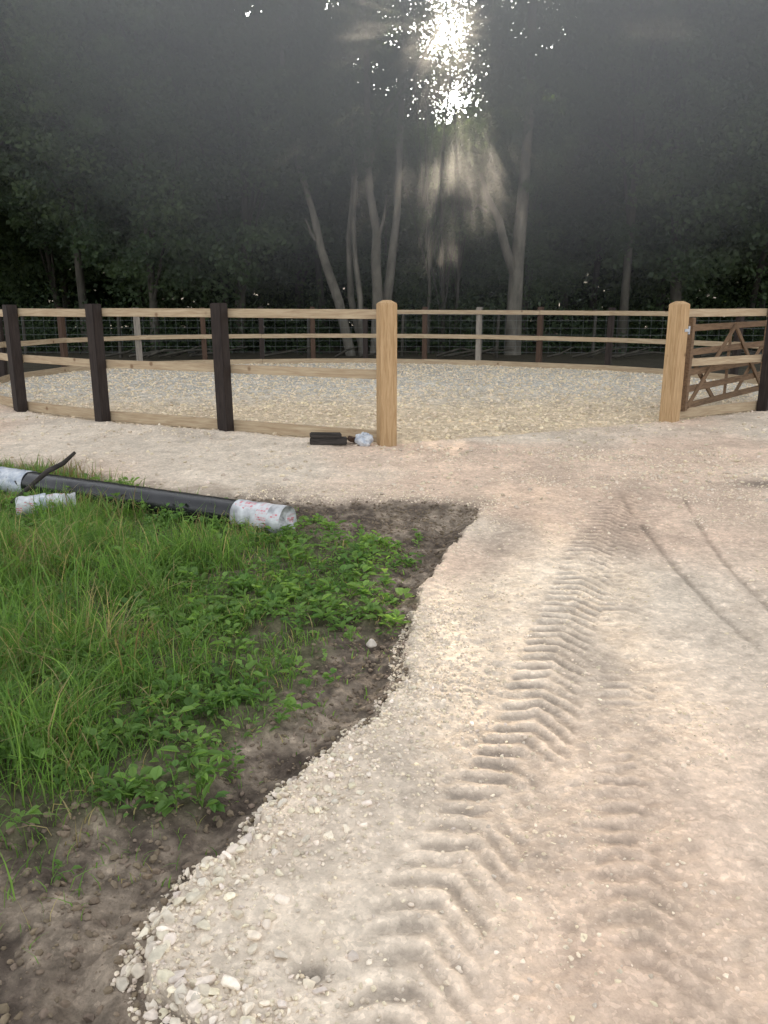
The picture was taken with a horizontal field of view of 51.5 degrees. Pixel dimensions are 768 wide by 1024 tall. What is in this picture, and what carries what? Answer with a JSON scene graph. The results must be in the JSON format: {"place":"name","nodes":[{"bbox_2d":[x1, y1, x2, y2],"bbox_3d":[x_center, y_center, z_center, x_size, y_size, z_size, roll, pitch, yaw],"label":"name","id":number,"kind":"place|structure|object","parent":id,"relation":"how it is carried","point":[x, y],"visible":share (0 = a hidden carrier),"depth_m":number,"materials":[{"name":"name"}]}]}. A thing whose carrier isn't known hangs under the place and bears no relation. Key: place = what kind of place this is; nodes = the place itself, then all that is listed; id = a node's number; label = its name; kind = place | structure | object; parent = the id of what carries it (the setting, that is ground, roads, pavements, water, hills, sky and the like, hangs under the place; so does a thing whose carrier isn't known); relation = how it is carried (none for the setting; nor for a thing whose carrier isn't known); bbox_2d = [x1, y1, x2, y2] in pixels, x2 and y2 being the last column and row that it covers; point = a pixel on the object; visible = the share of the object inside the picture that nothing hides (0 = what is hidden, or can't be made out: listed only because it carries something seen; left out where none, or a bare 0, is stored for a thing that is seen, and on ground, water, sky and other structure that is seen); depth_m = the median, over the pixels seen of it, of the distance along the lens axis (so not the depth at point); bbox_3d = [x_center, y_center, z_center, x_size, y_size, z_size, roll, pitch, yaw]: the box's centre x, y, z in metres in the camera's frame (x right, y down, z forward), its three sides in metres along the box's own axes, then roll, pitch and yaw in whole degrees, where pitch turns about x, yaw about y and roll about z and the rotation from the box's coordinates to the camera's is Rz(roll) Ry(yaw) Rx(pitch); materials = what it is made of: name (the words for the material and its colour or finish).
{"place":"outdoors","nodes":[
{"label":"outdoors","id":0,"kind":"place"},
{"bbox_2d":[0,263,764,1023],"bbox_3d":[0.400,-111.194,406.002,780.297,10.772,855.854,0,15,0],"label":"ground","id":1,"kind":"structure","parent":0,"point":[36,999],"depth_m":2.67,"materials":[{"name":"soil"}]},
{"bbox_2d":[0,8,71,307],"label":"broadleaf tree","id":2,"kind":"object","parent":1,"relation":"on","point":[9,279],"visible":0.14,"depth_m":27.72,"materials":[{"name":"green plant"}]},
{"bbox_2d":[5,451,75,505],"bbox_3d":[-2.580,-0.239,5.978,0.560,0.428,0.042,-2,15,-7],"label":"dark stick","id":3,"kind":"object","parent":1,"relation":"on","point":[43,474],"visible":0.89,"depth_m":5.96,"materials":[{"name":"black wood"}]},
{"bbox_2d":[0,0,89,148],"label":"broadleaf tree","id":4,"kind":"object","parent":1,"relation":"on","point":[3,24],"visible":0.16,"depth_m":22.09,"materials":[{"name":"green plant"}]},
{"bbox_2d":[15,492,75,517],"bbox_3d":[-2.432,-0.051,5.747,0.400,0.173,0.172,-5,16,-19],"label":"wrapped pipe offcut","id":5,"kind":"object","parent":1,"relation":"on","point":[20,502],"visible":0.56,"depth_m":5.67,"materials":[{"name":"white plastic"}]},
{"bbox_2d":[0,0,122,333],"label":"broadleaf tree","id":6,"kind":"object","parent":1,"relation":"on","point":[48,253],"visible":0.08,"depth_m":26.77,"materials":[{"name":"green plant"}]},
{"bbox_2d":[0,8,123,334],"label":"broadleaf tree","id":7,"kind":"object","parent":1,"relation":"on","point":[64,286],"visible":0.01,"depth_m":32.16,"materials":[{"name":"green plant"}]},
{"bbox_2d":[0,0,183,351],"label":"broadleaf tree","id":8,"kind":"object","parent":1,"relation":"on","point":[7,162],"visible":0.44,"depth_m":21.96,"materials":[{"name":"green plant"}]},
{"bbox_2d":[1,0,241,345],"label":"broadleaf tree","id":9,"kind":"object","parent":1,"relation":"on","point":[98,274],"visible":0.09,"depth_m":25.10,"materials":[{"name":"green plant"}]},
{"bbox_2d":[0,0,274,353],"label":"broadleaf tree","id":10,"kind":"object","parent":1,"relation":"on","point":[189,29],"visible":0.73,"depth_m":20.83,"materials":[{"name":"green plant"}]},
{"bbox_2d":[0,467,296,535],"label":"black plastic pipe","id":11,"kind":"object","parent":1,"relation":"on","point":[274,517],"visible":0.64,"depth_m":5.65,"materials":[{"name":"black plastic"}]},
{"bbox_2d":[72,6,239,307],"bbox_3d":[-9.834,-16.147,31.719,9.977,18.442,10.046,0,15,0],"label":"broadleaf tree","id":12,"kind":"object","parent":1,"relation":"on","point":[143,227],"depth_m":33.76,"materials":[{"name":"green plant"}]},
{"bbox_2d":[0,452,409,963],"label":"grass","id":13,"kind":"structure","parent":1,"relation":"on","point":[14,569],"depth_m":3.56,"materials":[{"name":"green plant"}]},
{"bbox_2d":[0,470,424,881],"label":"broadleaf weeds","id":14,"kind":"object","parent":1,"relation":"on","point":[201,752],"visible":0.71,"depth_m":3.58,"materials":[{"name":"green plant"}]},
{"bbox_2d":[37,0,388,351],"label":"broadleaf tree","id":15,"kind":"object","parent":1,"relation":"on","point":[148,15],"visible":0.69,"depth_m":21.19,"materials":[{"name":"green plant"}]},
{"bbox_2d":[85,0,341,332],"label":"broadleaf tree","id":16,"kind":"object","parent":1,"relation":"on","point":[286,267],"visible":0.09,"depth_m":26.83,"materials":[{"name":"green plant"}]},
{"bbox_2d":[128,7,317,333],"bbox_3d":[-6.184,-16.638,30.444,8.702,20.050,8.768,0,15,0],"label":"broadleaf tree","id":17,"kind":"object","parent":1,"relation":"on","point":[231,215],"visible":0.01,"depth_m":30.58,"materials":[{"name":"green plant"}]},
{"bbox_2d":[183,2,400,331],"bbox_3d":[-3.388,-16.939,30.863,9.820,20.403,9.361,-8,17,-28],"label":"broadleaf tree","id":18,"kind":"object","parent":1,"relation":"on","point":[297,289],"visible":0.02,"depth_m":32.47,"materials":[{"name":"green plant"}]},
{"bbox_2d":[115,619,474,1023],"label":"edge stones","id":19,"kind":"object","parent":1,"relation":"on","point":[154,951],"visible":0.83,"depth_m":1.95,"materials":[{"name":"stone"}]},
{"bbox_2d":[205,0,445,344],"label":"broadleaf tree","id":20,"kind":"object","parent":1,"relation":"on","point":[317,261],"visible":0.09,"depth_m":26.30,"materials":[{"name":"green plant"}]},
{"bbox_2d":[212,0,440,355],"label":"multi stem tree","id":21,"kind":"object","parent":1,"relation":"on","point":[346,79],"visible":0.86,"depth_m":20.90,"materials":[{"name":"green plant"}]},
{"bbox_2d":[366,639,376,647],"bbox_3d":[-0.057,0.600,3.631,0.051,0.038,0.032,12,19,38],"label":"white stone","id":22,"kind":"object","parent":1,"relation":"on","point":[370,643],"visible":1,"depth_m":3.62,"materials":[{"name":"stone"}]},
{"bbox_2d":[0,362,757,443],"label":"riding arena surface","id":23,"kind":"object","parent":1,"relation":"on","point":[277,410],"visible":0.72,"depth_m":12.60,"materials":[{"name":"beige gravel"}]},
{"bbox_2d":[0,303,767,441],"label":"post and rail fence","id":24,"kind":"object","parent":1,"relation":"on","point":[220,365],"visible":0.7,"depth_m":10.89,"materials":[{"name":"brown wood"}]},
{"bbox_2d":[0,272,767,355],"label":"woodland undergrowth","id":25,"kind":"object","parent":1,"relation":"on","point":[50,332],"visible":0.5,"depth_m":24.91,"materials":[{"name":"green plant"}]},
{"bbox_2d":[0,2,767,329],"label":"distant trees","id":26,"kind":"object","parent":1,"relation":"on","point":[98,292],"visible":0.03,"depth_m":43.37,"materials":[{"name":"green plant"}]},
{"bbox_2d":[2,309,766,357],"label":"wire stock fence","id":27,"kind":"object","parent":1,"relation":"on","point":[119,331],"visible":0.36,"depth_m":21.84,"materials":[{"name":"metal"}]},
{"bbox_2d":[322,146,457,317],"bbox_3d":[0.232,-8.466,26.133,4.523,6.427,4.769,0,15,0],"label":"young tree","id":28,"kind":"object","parent":1,"relation":"on","point":[404,270],"visible":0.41,"depth_m":25.62,"materials":[{"name":"green plant"}]},
{"bbox_2d":[316,106,474,307],"bbox_3d":[0.221,-11.189,31.309,6.682,9.046,6.432,0,15,0],"label":"young tree","id":29,"kind":"object","parent":1,"relation":"on","point":[399,235],"visible":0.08,"depth_m":30.41,"materials":[{"name":"green plant"}]},
{"bbox_2d":[338,0,526,353],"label":"slender tree","id":30,"kind":"object","parent":1,"relation":"on","point":[424,105],"visible":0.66,"depth_m":22.07,"materials":[{"name":"green plant"}]},
{"bbox_2d":[105,345,761,358],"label":"fallen branches","id":31,"kind":"object","parent":1,"relation":"on","point":[174,353],"visible":0.77,"depth_m":21.29,"materials":[{"name":"wood"}]},
{"bbox_2d":[390,142,505,322],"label":"young tree","id":32,"kind":"object","parent":1,"relation":"on","point":[461,191],"visible":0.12,"depth_m":31.06,"materials":[{"name":"green plant"}]},
{"bbox_2d":[405,32,493,331],"bbox_3d":[2.981,-15.020,37.558,6.805,13.260,7.161,0,15,0],"label":"young tree","id":33,"kind":"object","parent":1,"relation":"on","point":[461,120],"visible":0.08,"depth_m":37.27,"materials":[{"name":"green plant"}]},
{"bbox_2d":[354,0,545,351],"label":"young tree","id":34,"kind":"object","parent":1,"relation":"on","point":[464,173],"visible":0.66,"depth_m":23.29,"materials":[{"name":"green plant"}]},
{"bbox_2d":[402,205,503,345],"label":"young tree","id":35,"kind":"object","parent":1,"relation":"on","point":[464,278],"visible":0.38,"depth_m":26.90,"materials":[{"name":"green plant"}]},
{"bbox_2d":[375,0,542,347],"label":"slender tree","id":36,"kind":"object","parent":1,"relation":"on","point":[456,160],"visible":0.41,"depth_m":24.15,"materials":[{"name":"green plant"}]},
{"bbox_2d":[448,113,603,309],"bbox_3d":[5.493,-10.983,31.170,6.444,8.719,6.246,0,15,0],"label":"young tree","id":37,"kind":"object","parent":1,"relation":"on","point":[496,172],"visible":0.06,"depth_m":30.36,"materials":[{"name":"green plant"}]},
{"bbox_2d":[455,134,608,347],"bbox_3d":[4.619,-8.484,25.559,4.857,6.754,4.676,0,15,0],"label":"young tree","id":38,"kind":"object","parent":1,"relation":"on","point":[533,245],"visible":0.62,"depth_m":25.09,"materials":[{"name":"green plant"}]},
{"bbox_2d":[460,0,606,354],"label":"broadleaf tree","id":39,"kind":"object","parent":1,"relation":"on","point":[536,68],"visible":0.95,"depth_m":21.31,"materials":[{"name":"green plant"}]},
{"bbox_2d":[443,1,698,336],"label":"broadleaf tree","id":40,"kind":"object","parent":1,"relation":"on","point":[512,212],"visible":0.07,"depth_m":31.45,"materials":[{"name":"green plant"}]},
{"bbox_2d":[466,0,718,343],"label":"broadleaf tree","id":41,"kind":"object","parent":1,"relation":"on","point":[587,253],"visible":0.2,"depth_m":26.48,"materials":[{"name":"green plant"}]},
{"bbox_2d":[515,0,767,352],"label":"broadleaf tree","id":42,"kind":"object","parent":1,"relation":"on","point":[658,11],"visible":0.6,"depth_m":21.38,"materials":[{"name":"green plant"}]},
{"bbox_2d":[552,0,767,305],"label":"broadleaf tree","id":43,"kind":"object","parent":1,"relation":"on","point":[696,186],"visible":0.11,"depth_m":24.64,"materials":[{"name":"green plant"}]},
{"bbox_2d":[554,0,767,303],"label":"broadleaf tree","id":44,"kind":"object","parent":1,"relation":"on","point":[680,210],"visible":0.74,"depth_m":21.94,"materials":[{"name":"green plant"}]},
{"bbox_2d":[579,16,767,334],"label":"broadleaf tree","id":45,"kind":"object","parent":1,"relation":"on","point":[662,279],"depth_m":33.33,"materials":[{"name":"green plant"}]},
{"bbox_2d":[641,0,767,299],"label":"broadleaf tree","id":46,"kind":"object","parent":1,"relation":"on","point":[741,151],"visible":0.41,"depth_m":21.84,"materials":[{"name":"green plant"}]},
{"bbox_2d":[649,14,767,339],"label":"broadleaf tree","id":47,"kind":"object","parent":1,"relation":"on","point":[762,256],"visible":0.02,"depth_m":27.77,"materials":[{"name":"green plant"}]},
{"bbox_2d":[704,18,767,330],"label":"broadleaf tree","id":48,"kind":"object","parent":1,"relation":"on","point":[764,277],"visible":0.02,"depth_m":33.27,"materials":[{"name":"green plant"}]},
{"bbox_2d":[0,405,767,1023],"bbox_3d":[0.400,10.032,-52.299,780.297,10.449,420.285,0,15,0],"label":"gravel track","id":49,"kind":"structure","parent":0,"point":[724,803],"depth_m":2.68,"materials":[{"name":"beige gravel"}]},
{"bbox_2d":[310,432,355,444],"bbox_3d":[-0.533,-0.797,8.614,0.543,0.131,0.163,-1,15,-3],"label":"dark timber offcut","id":50,"kind":"object","parent":49,"relation":"on","point":[326,438],"visible":0.87,"depth_m":8.54,"materials":[{"name":"black wood"}]},
{"bbox_2d":[355,432,373,446],"bbox_3d":[-0.213,-0.764,8.534,0.204,0.191,0.159,0,15,0],"label":"crumpled plastic bag","id":51,"kind":"object","parent":49,"relation":"on","point":[365,439],"visible":0.98,"depth_m":8.48,"materials":[{"name":"white plastic"}]},
{"bbox_2d":[0,409,767,508],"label":"track clods","id":52,"kind":"object","parent":49,"relation":"on","point":[502,473],"visible":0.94,"depth_m":7.86,"materials":[{"name":"stone"}]},
{"bbox_2d":[376,300,396,446],"bbox_3d":[0.028,-1.413,8.491,0.185,1.635,0.185,-3,15,-12],"label":"timber gate post","id":53,"kind":"object","parent":49,"relation":"on","point":[386,356],"visible":0.86,"depth_m":8.40,"materials":[{"name":"brown wood"}]},
{"bbox_2d":[151,447,767,1023],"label":"track chippings","id":54,"kind":"object","parent":49,"relation":"on","point":[335,941],"visible":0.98,"depth_m":4.21,"materials":[{"name":"gravel"}]},
{"bbox_2d":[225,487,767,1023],"bbox_3d":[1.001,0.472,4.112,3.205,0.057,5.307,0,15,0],"label":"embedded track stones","id":55,"kind":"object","parent":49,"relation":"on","point":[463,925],"visible":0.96,"depth_m":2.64,"materials":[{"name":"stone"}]},
{"bbox_2d":[659,301,690,422],"bbox_3d":[3.720,-1.853,10.173,0.228,1.625,0.194,-10,18,-34],"label":"timber gate post","id":56,"kind":"object","parent":49,"relation":"on","point":[678,329],"visible":0.9,"depth_m":10.08,"materials":[{"name":"brown wood"}]},
{"bbox_2d":[680,318,766,410],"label":"timber field gate","id":57,"kind":"structure","parent":56,"relation":"attached to","point":[687,388],"depth_m":11.18,"materials":[{"name":"brown wood"}]},
{"bbox_2d":[246,0,563,123],"label":"sky","id":58,"kind":"structure","parent":0,"point":[443,39],"materials":[{"name":"white"}]}
]}

